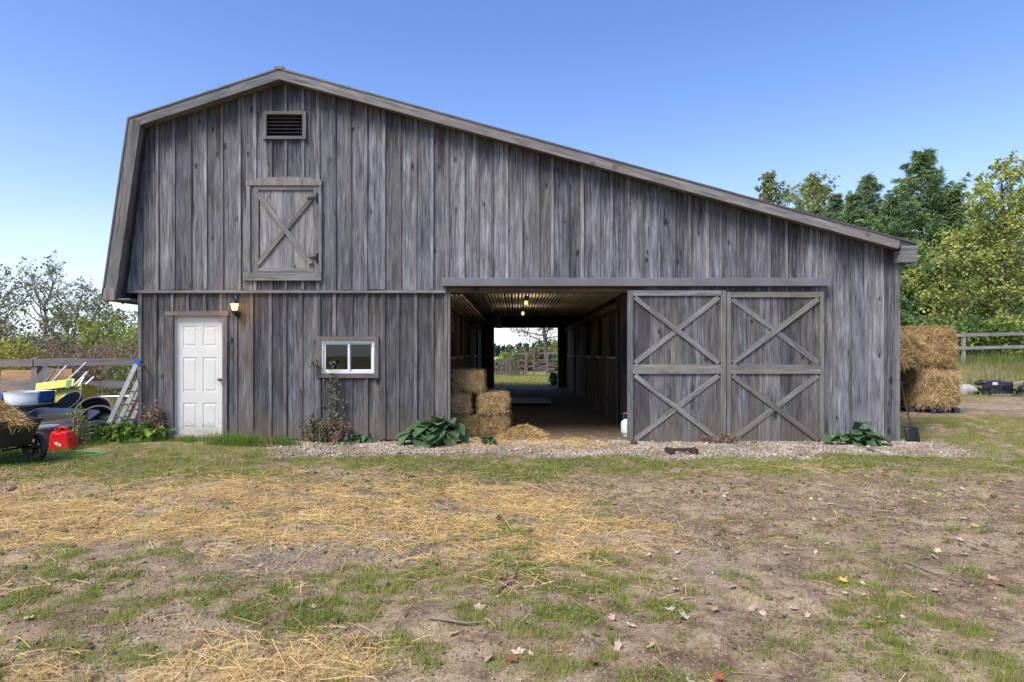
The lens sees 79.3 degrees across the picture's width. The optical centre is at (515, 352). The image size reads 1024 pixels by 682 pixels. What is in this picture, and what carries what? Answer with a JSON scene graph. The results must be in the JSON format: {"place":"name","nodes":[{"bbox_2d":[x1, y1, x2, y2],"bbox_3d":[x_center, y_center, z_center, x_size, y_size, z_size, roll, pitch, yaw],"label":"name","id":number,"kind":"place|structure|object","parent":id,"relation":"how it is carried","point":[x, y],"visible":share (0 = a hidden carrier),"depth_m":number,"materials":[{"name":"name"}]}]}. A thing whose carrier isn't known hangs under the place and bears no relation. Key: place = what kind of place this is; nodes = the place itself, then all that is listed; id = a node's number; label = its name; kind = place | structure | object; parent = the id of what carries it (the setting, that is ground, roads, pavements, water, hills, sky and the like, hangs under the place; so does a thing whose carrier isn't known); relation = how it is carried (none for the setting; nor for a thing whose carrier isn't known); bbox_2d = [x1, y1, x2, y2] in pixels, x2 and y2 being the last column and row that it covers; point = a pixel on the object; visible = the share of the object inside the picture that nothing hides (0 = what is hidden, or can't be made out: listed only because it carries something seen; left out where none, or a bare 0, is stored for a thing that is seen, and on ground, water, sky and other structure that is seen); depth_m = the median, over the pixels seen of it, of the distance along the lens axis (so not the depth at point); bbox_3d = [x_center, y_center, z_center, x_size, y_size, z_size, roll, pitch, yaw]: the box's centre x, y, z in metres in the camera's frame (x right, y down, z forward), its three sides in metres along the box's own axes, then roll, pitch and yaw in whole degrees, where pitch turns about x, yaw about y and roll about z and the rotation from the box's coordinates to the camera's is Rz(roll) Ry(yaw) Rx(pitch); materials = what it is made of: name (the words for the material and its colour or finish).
{"place":"outdoors","nodes":[
{"label":"outdoors","id":0,"kind":"place"},
{"bbox_2d":[95,389,137,419],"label":"pasture grass","id":1,"kind":"structure","parent":0,"point":[110,399],"depth_m":17.77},
{"bbox_2d":[0,357,1023,681],"bbox_3d":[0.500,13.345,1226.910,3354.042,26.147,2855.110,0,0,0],"label":"ground","id":2,"kind":"structure","parent":0,"point":[568,413],"depth_m":4.27,"materials":[{"name":"soil"}]},
{"bbox_2d":[0,370,30,391],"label":"plywood sheet","id":3,"kind":"object","parent":2,"relation":"on","point":[12,375],"visible":0.27,"depth_m":12.25,"materials":[{"name":"wood"}]},
{"bbox_2d":[0,264,41,358],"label":"thin tree","id":4,"kind":"object","parent":2,"relation":"on","point":[9,325],"visible":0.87,"depth_m":27.48,"materials":[{"name":"green plant"}]},
{"bbox_2d":[0,417,47,460],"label":"garden cart","id":5,"kind":"object","parent":2,"relation":"on","point":[23,439],"visible":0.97,"depth_m":8.42,"materials":[{"name":"black plastic"}]},
{"bbox_2d":[0,400,37,433],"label":"straw heap","id":6,"kind":"object","parent":5,"relation":"in","point":[8,412],"visible":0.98,"depth_m":8.22,"materials":[{"name":"plant"}]},
{"bbox_2d":[0,331,54,376],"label":"yellow bush","id":7,"kind":"object","parent":2,"relation":"on","point":[8,350],"visible":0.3,"depth_m":20.43,"materials":[{"name":"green plant"}]},
{"bbox_2d":[10,402,56,413],"bbox_3d":[-8.682,1.197,11.050,0.860,0.550,0.855,0,0,0],"label":"rubber tub","id":8,"kind":"object","parent":2,"relation":"on","point":[26,408],"visible":0.16,"depth_m":10.77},
{"bbox_2d":[0,390,56,404],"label":"muck tub","id":9,"kind":"object","parent":8,"relation":"on","point":[31,397],"visible":0.94,"depth_m":10.79,"materials":[{"name":"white plastic"}]},
{"bbox_2d":[0,250,86,351],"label":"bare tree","id":10,"kind":"object","parent":2,"relation":"on","point":[50,271],"visible":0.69,"depth_m":30.66,"materials":[{"name":"green plant"}]},
{"bbox_2d":[6,339,87,380],"bbox_3d":[-15.918,0.541,21.168,2.954,1.988,2.191,0,0,25],"label":"brush bush","id":11,"kind":"object","parent":2,"relation":"on","point":[61,367],"visible":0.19,"depth_m":20.95,"materials":[{"name":"green plant"}]},
{"bbox_2d":[36,424,60,449],"bbox_3d":[-7.160,1.294,9.450,0.350,0.360,0.347,0,0,0],"label":"lidded bucket","id":12,"kind":"object","parent":2,"relation":"on","point":[45,430],"visible":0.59,"depth_m":9.34,"materials":[{"name":"grey plastic"}]},
{"bbox_2d":[48,369,72,381],"bbox_3d":[-9.089,0.920,12.279,0.519,1.183,0.118,0,0,0],"label":"plywood sheet","id":13,"kind":"object","parent":2,"relation":"on","point":[65,374],"visible":0.21,"depth_m":12.31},
{"bbox_2d":[49,426,76,450],"bbox_3d":[-6.840,1.299,9.348,0.313,0.370,0.187,0,0,3],"label":"fuel can","id":14,"kind":"object","parent":2,"relation":"on","point":[59,438],"visible":0.9,"depth_m":9.26,"materials":[{"name":"red plastic"}]},
{"bbox_2d":[10,327,120,380],"bbox_3d":[-16.046,0.321,22.581,3.986,2.411,2.824,0,0,-14],"label":"brush bush","id":15,"kind":"object","parent":2,"relation":"on","point":[59,352],"visible":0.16,"depth_m":22.31,"materials":[{"name":"green plant"}]},
{"bbox_2d":[0,357,137,387],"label":"rail fence","id":16,"kind":"object","parent":2,"relation":"on","point":[35,364],"visible":0.46,"depth_m":12.00,"materials":[{"name":"wood"}]},
{"bbox_2d":[25,366,49,389],"bbox_3d":[-9.303,0.779,11.780,0.778,1.042,0.089,0,0,-31],"label":"leaning plank","id":17,"kind":"object","parent":16,"relation":"attached to","point":[41,375],"visible":0.36,"depth_m":11.86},
{"bbox_2d":[55,391,83,408],"bbox_3d":[-8.098,0.967,11.318,0.542,0.478,0.240,0,-44,17],"label":"rubber tub","id":18,"kind":"object","parent":2,"relation":"on","point":[73,399],"visible":0.45,"depth_m":11.38,"materials":[{"name":"rubber"}]},
{"bbox_2d":[61,404,93,444],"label":"weed","id":19,"kind":"object","parent":2,"relation":"on","point":[80,435],"visible":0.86,"depth_m":9.74,"materials":[{"name":"green plant"}]},
{"bbox_2d":[31,276,137,377],"bbox_3d":[-20.748,-1.052,28.906,4.334,5.328,5.036,0,0,0],"label":"scrub tree","id":20,"kind":"object","parent":2,"relation":"on","point":[66,323],"visible":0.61,"depth_m":28.94,"materials":[{"name":"green plant"}]},
{"bbox_2d":[75,420,107,440],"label":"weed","id":21,"kind":"object","parent":2,"relation":"on","point":[101,423],"visible":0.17,"depth_m":10.06,"materials":[{"name":"green plant"}]},
{"bbox_2d":[75,396,112,420],"bbox_3d":[-7.447,1.091,10.963,0.672,0.597,0.220,0,-36,-14],"label":"rubber tub","id":22,"kind":"object","parent":2,"relation":"on","point":[86,403],"visible":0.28,"depth_m":11.04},
{"bbox_2d":[78,405,117,423],"bbox_3d":[-7.231,1.209,10.720,0.628,0.558,0.200,0,-33,-17],"label":"rubber tub","id":23,"kind":"object","parent":2,"relation":"on","point":[104,410],"visible":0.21,"depth_m":10.81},
{"bbox_2d":[59,308,137,371],"bbox_3d":[-16.620,-0.328,26.079,4.923,3.907,3.473,0,0,0],"label":"scrub tree","id":24,"kind":"object","parent":2,"relation":"on","point":[86,334],"visible":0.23,"depth_m":25.69,"materials":[{"name":"green plant"}]},
{"bbox_2d":[60,293,137,349],"bbox_3d":[-20.543,-0.754,30.876,4.313,4.778,4.298,0,0,0],"label":"scrub tree","id":25,"kind":"object","parent":2,"relation":"on","point":[98,314],"visible":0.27,"depth_m":30.53,"materials":[{"name":"green plant"}]},
{"bbox_2d":[65,335,137,394],"bbox_3d":[-14.158,0.443,21.452,2.681,2.173,2.563,0,0,32],"label":"brush bush","id":26,"kind":"object","parent":2,"relation":"on","point":[95,373],"visible":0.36,"depth_m":21.33,"materials":[{"name":"green plant"}]},
{"bbox_2d":[89,317,137,371],"bbox_3d":[-14.402,0.098,23.364,3.491,2.888,2.896,0,0,0],"label":"green bush","id":27,"kind":"object","parent":2,"relation":"on","point":[125,339],"visible":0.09,"depth_m":23.10,"materials":[{"name":"green plant"}]},
{"bbox_2d":[98,351,137,399],"bbox_3d":[-11.777,0.680,18.955,2.004,1.633,1.792,0,0,-18],"label":"green bush","id":28,"kind":"object","parent":2,"relation":"on","point":[123,370],"visible":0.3,"depth_m":18.72,"materials":[{"name":"green plant"}]},
{"bbox_2d":[90,418,147,442],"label":"weed","id":29,"kind":"object","parent":2,"relation":"on","point":[104,432],"visible":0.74,"depth_m":9.98,"materials":[{"name":"green plant"}]},
{"bbox_2d":[106,421,140,443],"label":"leafy plant","id":30,"kind":"object","parent":2,"relation":"on","point":[126,427],"visible":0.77,"depth_m":9.95,"materials":[{"name":"green plant"}]},
{"bbox_2d":[107,359,144,423],"bbox_3d":[-6.545,0.782,10.440,0.688,1.355,0.420,0,0,0],"label":"ladder","id":31,"kind":"object","parent":2,"relation":"on","point":[129,379],"visible":0.59,"depth_m":10.24,"materials":[{"name":"metal"}]},
{"bbox_2d":[115,379,137,425],"bbox_3d":[-6.604,0.928,10.680,0.554,1.046,0.388,0,0,0],"label":"ladder","id":32,"kind":"object","parent":2,"relation":"on","point":[125,409],"visible":0.51,"depth_m":10.49,"materials":[{"name":"metal"}]},
{"bbox_2d":[139,400,170,430],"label":"weed","id":33,"kind":"object","parent":2,"relation":"on","point":[156,421],"visible":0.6,"depth_m":10.34,"materials":[{"name":"brown plant"}]},
{"bbox_2d":[134,422,175,439],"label":"leafy plant","id":34,"kind":"object","parent":2,"relation":"on","point":[159,432],"visible":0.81,"depth_m":10.09,"materials":[{"name":"green plant"}]},
{"bbox_2d":[0,425,356,463],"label":"long grass","id":35,"kind":"structure","parent":2,"relation":"on","point":[234,439],"depth_m":9.84,"materials":[{"name":"plant"}]},
{"bbox_2d":[299,413,337,442],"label":"weed","id":36,"kind":"object","parent":2,"relation":"on","point":[315,436],"visible":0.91,"depth_m":10.24,"materials":[{"name":"green plant"}]},
{"bbox_2d":[320,418,353,442],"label":"weed","id":37,"kind":"object","parent":2,"relation":"on","point":[340,436],"visible":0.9,"depth_m":10.24,"materials":[{"name":"brown plant"}]},
{"bbox_2d":[350,433,373,443],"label":"leafy plant","id":38,"kind":"object","parent":2,"relation":"on","point":[357,438],"visible":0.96,"depth_m":10.24,"materials":[{"name":"green plant"}]},
{"bbox_2d":[393,415,468,448],"bbox_3d":[-1.374,1.341,9.924,1.240,0.669,0.708,0,0,0],"label":"leafy plant","id":39,"kind":"object","parent":2,"relation":"on","point":[437,430],"visible":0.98,"depth_m":9.91,"materials":[{"name":"green plant"}]},
{"bbox_2d":[429,616,485,623],"bbox_3d":[-0.321,1.491,3.425,0.326,0.030,0.038,0,0,11],"label":"fallen stick","id":40,"kind":"object","parent":2,"relation":"on","point":[446,619],"visible":1,"depth_m":3.42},
{"bbox_2d":[451,411,480,436],"bbox_3d":[-0.949,1.337,11.450,0.716,0.526,1.030,0,0,-3],"label":"straw bale","id":41,"kind":"object","parent":2,"relation":"on","point":[470,422],"visible":0.43,"depth_m":11.01},
{"bbox_2d":[451,390,475,415],"bbox_3d":[-1.049,0.937,11.499,0.716,0.526,1.030,0,0,2],"label":"straw bale","id":42,"kind":"object","parent":41,"relation":"on","point":[462,403],"visible":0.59,"depth_m":11.05},
{"bbox_2d":[451,367,486,395],"bbox_3d":[-0.839,0.537,11.450,0.716,0.526,1.030,0,0,-2],"label":"straw bale","id":43,"kind":"object","parent":42,"relation":"on","point":[467,380],"visible":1,"depth_m":11.01},
{"bbox_2d":[477,410,512,436],"bbox_3d":[-0.381,1.337,11.481,0.716,0.526,1.030,0,0,3],"label":"straw bale","id":44,"kind":"object","parent":2,"relation":"on","point":[492,425],"visible":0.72,"depth_m":11.03},
{"bbox_2d":[474,388,511,417],"bbox_3d":[-0.431,0.937,11.430,0.716,0.526,1.030,0,0,-4],"label":"straw bale","id":45,"kind":"object","parent":44,"relation":"on","point":[493,401],"visible":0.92,"depth_m":10.99},
{"bbox_2d":[101,66,917,441],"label":"barn","id":46,"kind":"structure","parent":2,"relation":"on","point":[277,230],"depth_m":10.45,"materials":[{"name":"wood"}]},
{"bbox_2d":[165,311,228,438],"bbox_3d":[-5.380,0.407,10.515,1.065,2.207,0.162,0,0,0],"label":"door","id":47,"kind":"structure","parent":46,"relation":"in","point":[196,341],"depth_m":10.52,"materials":[{"name":"white paint"}]},
{"bbox_2d":[243,177,321,280],"bbox_3d":[-3.918,-2.082,10.432,1.315,1.750,0.085,0,0,0],"label":"loft door","id":48,"kind":"structure","parent":46,"relation":"in","point":[290,207],"depth_m":10.43,"materials":[{"name":"grey wood"}]},
{"bbox_2d":[316,336,378,377],"bbox_3d":[-2.834,0.083,10.498,1.049,0.701,0.125,0,0,0],"label":"window","id":49,"kind":"structure","parent":46,"relation":"in","point":[357,356],"depth_m":10.48,"materials":[{"name":"white plastic"}]},
{"bbox_2d":[457,316,459,368],"bbox_3d":[-1.367,0.315,14.750,0.034,2.310,0.596,0,0,0],"label":"stall door","id":50,"kind":"structure","parent":46,"relation":"in","point":[458,319],"depth_m":14.72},
{"bbox_2d":[464,321,466,367],"bbox_3d":[-1.367,0.315,16.900,0.033,2.310,0.896,0,0,0],"label":"stall door","id":51,"kind":"structure","parent":46,"relation":"in","point":[465,323],"depth_m":16.79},
{"bbox_2d":[570,329,573,392],"bbox_3d":[2.136,0.315,23.100,0.032,2.310,1.396,0,0,0],"label":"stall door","id":52,"kind":"structure","parent":46,"relation":"in","point":[571,331],"depth_m":22.88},
{"bbox_2d":[579,325,584,399],"bbox_3d":[2.137,0.315,19.650,0.034,2.310,1.596,0,0,0],"label":"wooden post","id":53,"kind":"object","parent":46,"relation":"in","point":[582,328],"depth_m":19.48,"materials":[{"name":"wood"}]},
{"bbox_2d":[591,321,594,406],"bbox_3d":[2.137,0.315,16.900,0.034,2.310,0.896,0,0,0],"label":"wooden post","id":54,"kind":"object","parent":46,"relation":"in","point":[592,323],"depth_m":16.74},
{"bbox_2d":[602,316,605,414],"bbox_3d":[2.137,0.315,14.750,0.034,2.310,0.596,0,0,0],"label":"wooden post","id":55,"kind":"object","parent":46,"relation":"in","point":[604,318],"depth_m":14.68,"materials":[{"name":"wood"}]},
{"bbox_2d":[616,312,617,422],"bbox_3d":[2.135,0.315,12.975,0.030,2.310,0.146,0,0,0],"label":"wooden post","id":56,"kind":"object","parent":46,"relation":"in","point":[616,312],"depth_m":12.90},
{"bbox_2d":[619,325,626,371],"bbox_3d":[2.063,-0.070,11.650,0.243,0.880,0.290,0,0,-38],"label":"hanging coat","id":57,"kind":"object","parent":46,"relation":"hanging from","point":[623,358],"visible":0.69,"depth_m":11.59,"materials":[{"name":"fabric"}]},
{"bbox_2d":[627,286,725,441],"bbox_3d":[2.707,0.169,10.383,1.651,2.686,0.055,0,0,0],"label":"sliding door","id":58,"kind":"structure","parent":46,"relation":"in","point":[676,339],"depth_m":10.38,"materials":[{"name":"grey wood"}]},
{"bbox_2d":[726,286,823,441],"bbox_3d":[4.363,0.182,10.383,1.629,2.659,0.055,0,0,0],"label":"sliding door","id":59,"kind":"structure","parent":46,"relation":"in","point":[775,340],"depth_m":10.38,"materials":[{"name":"grey wood"}]},
{"bbox_2d":[0,433,1023,681],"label":"loose straw","id":60,"kind":"object","parent":2,"relation":"on","point":[260,531],"visible":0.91,"depth_m":5.37,"materials":[{"name":"plant"}]},
{"bbox_2d":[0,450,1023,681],"bbox_3d":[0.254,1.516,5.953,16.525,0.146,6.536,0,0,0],"label":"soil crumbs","id":61,"kind":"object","parent":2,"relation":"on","point":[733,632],"visible":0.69,"depth_m":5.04,"materials":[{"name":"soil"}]},
{"bbox_2d":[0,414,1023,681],"bbox_3d":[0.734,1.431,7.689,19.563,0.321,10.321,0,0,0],"label":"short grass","id":62,"kind":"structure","parent":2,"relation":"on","point":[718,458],"depth_m":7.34,"materials":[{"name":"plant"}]},
{"bbox_2d":[0,446,1023,681],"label":"ground weeds","id":63,"kind":"object","parent":2,"relation":"on","point":[509,559],"visible":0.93,"depth_m":7.33,"materials":[{"name":"green plant"}]},
{"bbox_2d":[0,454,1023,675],"bbox_3d":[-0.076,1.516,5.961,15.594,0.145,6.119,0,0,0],"label":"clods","id":64,"kind":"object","parent":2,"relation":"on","point":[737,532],"visible":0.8,"depth_m":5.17,"materials":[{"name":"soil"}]},
{"bbox_2d":[0,457,1023,681],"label":"pebbles","id":65,"kind":"object","parent":2,"relation":"on","point":[643,651],"visible":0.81,"depth_m":4.60,"materials":[{"name":"stone"}]},
{"bbox_2d":[494,424,547,440],"bbox_3d":[0.096,1.431,10.985,1.066,0.345,1.029,0,0,0],"label":"straw pile","id":66,"kind":"object","parent":2,"relation":"on","point":[526,431],"visible":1,"depth_m":10.82,"materials":[{"name":"plant"}]},
{"bbox_2d":[494,339,554,356],"bbox_3d":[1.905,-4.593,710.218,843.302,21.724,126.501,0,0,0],"label":"wood","id":67,"kind":"object","parent":2,"relation":"on","point":[498,349],"visible":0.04,"depth_m":678.80,"materials":[{"name":"plant"}]},
{"bbox_2d":[494,350,557,376],"bbox_3d":[0.769,0.739,39.233,7.670,1.762,1.420,0,0,38],"label":"paling fence","id":68,"kind":"object","parent":2,"relation":"on","point":[516,369],"visible":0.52,"depth_m":38.90,"materials":[{"name":"wood"}]},
{"bbox_2d":[494,374,557,385],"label":"paddock grass","id":69,"kind":"structure","parent":2,"relation":"on","point":[536,376],"depth_m":32.63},
{"bbox_2d":[510,398,551,402],"bbox_3d":[0.375,1.450,18.650,1.350,0.020,1.900,0,0,0],"label":"floor mat","id":70,"kind":"object","parent":2,"relation":"on","point":[529,400],"visible":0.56,"depth_m":18.43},
{"bbox_2d":[506,343,557,371],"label":"green bush","id":71,"kind":"object","parent":2,"relation":"on","point":[538,349],"visible":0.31,"depth_m":51.86,"materials":[{"name":"green plant"}]},
{"bbox_2d":[507,328,557,371],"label":"tree","id":72,"kind":"object","parent":2,"relation":"on","point":[545,337],"visible":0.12,"depth_m":46.44,"materials":[{"name":"green plant"}]},
{"bbox_2d":[240,439,1013,462],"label":"gravel","id":73,"kind":"structure","parent":2,"relation":"on","point":[642,446],"depth_m":9.48,"materials":[{"name":"gravel"}]},
{"bbox_2d":[309,359,348,435],"bbox_3d":[-3.114,0.826,10.365,0.673,1.415,0.159,0,0,0],"label":"vine","id":74,"kind":"object","parent":73,"relation":"on","point":[335,413],"visible":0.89,"depth_m":10.38,"materials":[{"name":"green plant"}]},
{"bbox_2d":[664,447,698,453],"bbox_3d":[2.490,1.467,9.245,0.488,0.096,0.190,0,0,3],"label":"boot scraper","id":75,"kind":"object","parent":73,"relation":"on","point":[692,450],"visible":1,"depth_m":9.17,"materials":[{"name":"metal"}]},
{"bbox_2d":[900,382,919,441],"bbox_3d":[6.666,1.011,10.469,0.273,0.999,0.250,0,0,0],"label":"shovel","id":76,"kind":"object","parent":73,"relation":"on","point":[912,434],"visible":0.86,"depth_m":10.39,"materials":[{"name":"black plastic"}]},
{"bbox_2d":[701,431,740,443],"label":"weed","id":77,"kind":"object","parent":2,"relation":"on","point":[728,438],"visible":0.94,"depth_m":10.14,"materials":[{"name":"brown plant"}]},
{"bbox_2d":[753,169,793,205],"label":"poplar tree","id":78,"kind":"object","parent":2,"relation":"on","point":[767,187],"visible":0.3,"depth_m":54.77,"materials":[{"name":"green plant"}]},
{"bbox_2d":[783,169,843,217],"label":"poplar tree","id":79,"kind":"object","parent":2,"relation":"on","point":[810,188],"visible":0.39,"depth_m":56.60,"materials":[{"name":"green plant"}]},
{"bbox_2d":[818,191,850,220],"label":"spruce tree","id":80,"kind":"object","parent":2,"relation":"on","point":[833,204],"visible":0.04,"depth_m":52.24,"materials":[{"name":"green plant"}]},
{"bbox_2d":[831,187,879,231],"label":"spruce tree","id":81,"kind":"object","parent":2,"relation":"on","point":[852,209],"visible":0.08,"depth_m":48.20,"materials":[{"name":"green plant"}]},
{"bbox_2d":[822,421,892,446],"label":"leafy plant","id":82,"kind":"object","parent":2,"relation":"on","point":[869,437],"visible":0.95,"depth_m":9.98,"materials":[{"name":"green plant"}]},
{"bbox_2d":[839,171,891,229],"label":"spruce tree","id":83,"kind":"object","parent":2,"relation":"on","point":[868,183],"visible":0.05,"depth_m":50.01,"materials":[{"name":"green plant"}]},
{"bbox_2d":[866,193,946,325],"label":"spruce tree","id":84,"kind":"object","parent":2,"relation":"on","point":[891,202],"visible":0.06,"depth_m":46.24,"materials":[{"name":"green plant"}]},
{"bbox_2d":[900,404,959,412],"bbox_3d":[9.117,1.261,14.100,1.135,0.126,1.280,0,0,-1],"label":"pallet","id":85,"kind":"object","parent":2,"relation":"on","point":[933,410],"visible":0.47,"depth_m":13.48,"materials":[{"name":"grey plastic"}]},
{"bbox_2d":[900,365,967,411],"bbox_3d":[9.208,0.781,14.294,1.220,1.084,1.947,1,0,-2],"label":"straw bale","id":86,"kind":"object","parent":85,"relation":"on","point":[928,386],"visible":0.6,"depth_m":13.44},
{"bbox_2d":[904,323,960,369],"bbox_3d":[9.132,-0.109,14.287,1.220,1.084,1.947,-1,0,2],"label":"straw bale","id":87,"kind":"object","parent":86,"relation":"on","point":[937,346],"visible":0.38,"depth_m":13.44},
{"bbox_2d":[866,148,1023,325],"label":"spruce tree","id":88,"kind":"object","parent":2,"relation":"on","point":[912,219],"visible":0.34,"depth_m":43.09,"materials":[{"name":"green plant"}]},
{"bbox_2d":[904,310,985,354],"bbox_3d":[20.968,-0.834,30.839,3.906,2.663,3.317,0,0,-29],"label":"hedge bush","id":89,"kind":"object","parent":2,"relation":"on","point":[958,330],"visible":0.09,"depth_m":30.11,"materials":[{"name":"green plant"}]},
{"bbox_2d":[900,186,1020,325],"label":"spruce tree","id":90,"kind":"object","parent":2,"relation":"on","point":[955,195],"visible":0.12,"depth_m":42.55,"materials":[{"name":"green plant"}]},
{"bbox_2d":[900,216,1023,320],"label":"maple tree","id":91,"kind":"object","parent":2,"relation":"on","point":[928,294],"visible":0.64,"depth_m":34.38,"materials":[{"name":"green plant"}]},
{"bbox_2d":[909,149,1023,325],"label":"maple tree","id":92,"kind":"object","parent":2,"relation":"on","point":[1011,226],"visible":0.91,"depth_m":32.31,"materials":[{"name":"green plant"}]},
{"bbox_2d":[959,384,977,394],"bbox_3d":[14.351,1.248,19.701,0.702,0.466,0.503,0,0,0],"label":"rock","id":93,"kind":"object","parent":2,"relation":"on","point":[968,388],"visible":0.5,"depth_m":19.50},
{"bbox_2d":[936,311,1023,357],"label":"hedge bush","id":94,"kind":"object","parent":2,"relation":"on","point":[994,340],"visible":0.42,"depth_m":30.27,"materials":[{"name":"green plant"}]},
{"bbox_2d":[954,349,1023,388],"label":"meadow grass","id":95,"kind":"structure","parent":2,"relation":"on","point":[1002,359],"depth_m":25.44,"materials":[{"name":"plant"}]},
{"bbox_2d":[955,332,1023,362],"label":"rail fence","id":96,"kind":"object","parent":2,"relation":"on","point":[963,347],"visible":0.2,"depth_m":26.91,"materials":[{"name":"wood"}]},
{"bbox_2d":[974,304,1023,355],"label":"hedge bush","id":97,"kind":"object","parent":2,"relation":"on","point":[1000,317],"visible":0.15,"depth_m":31.24,"materials":[{"name":"green plant"}]},
{"bbox_2d":[977,380,1023,395],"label":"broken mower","id":98,"kind":"object","parent":2,"relation":"on","point":[996,387],"visible":0.86,"depth_m":19.18,"materials":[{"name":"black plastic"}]},
{"bbox_2d":[992,209,1023,314],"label":"spruce tree","id":99,"kind":"object","parent":2,"relation":"on","point":[1021,303],"visible":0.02,"depth_m":51.00,"materials":[{"name":"green plant"}]},
{"bbox_3d":[-7.495,1.259,10.234,0.990,0.140,0.490,7,13,5],"label":"plastic sled","id":100,"kind":"object","parent":2,"relation":"on","visible":0},
{"bbox_2d":[37,414,75,421],"bbox_3d":[-7.522,1.082,10.150,0.547,0.130,0.050,0,0,-11],"label":"scrap board","id":101,"kind":"object","parent":100,"relation":"on","point":[52,417],"visible":0.57,"depth_m":10.12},
{"bbox_2d":[40,418,74,426],"bbox_3d":[-7.465,1.178,10.075,0.495,0.205,0.040,0,0,-18],"label":"scrap board","id":102,"kind":"object","parent":100,"relation":"on","point":[65,422],"visible":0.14,"depth_m":10.08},
{"bbox_2d":[24,407,99,428],"bbox_3d":[-7.690,1.130,10.477,1.090,0.160,0.540,3,17,-3],"label":"plastic sled","id":103,"kind":"object","parent":100,"relation":"on","point":[92,413],"visible":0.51,"depth_m":10.66,"materials":[{"name":"plastic"}]},
{"bbox_2d":[0,0,1023,350],"label":"sky","id":104,"kind":"structure","parent":0,"point":[722,94],"materials":[{"name":"blue"}]},
{"bbox_3d":[-8.549,1.236,11.770,0.800,0.400,0.420,0,0,0],"label":"crate","id":105,"kind":"object","parent":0,"visible":0},
{"bbox_2d":[35,378,94,401],"bbox_3d":[-8.586,0.807,11.764,0.830,0.518,0.544,-6,-7,-3],"label":"yellow box","id":106,"kind":"object","parent":105,"relation":"on","point":[63,387],"visible":0.56,"depth_m":11.58,"materials":[{"name":"plastic"}]},
{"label":"big straw bale","id":107,"kind":"object","parent":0,"visible":0},
{"bbox_2d":[900,325,922,372],"bbox_3d":[8.081,-0.079,14.014,1.220,1.084,1.947,-1,0,-5],"label":"straw bale","id":108,"kind":"object","parent":107,"relation":"on","point":[909,353],"visible":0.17,"depth_m":13.15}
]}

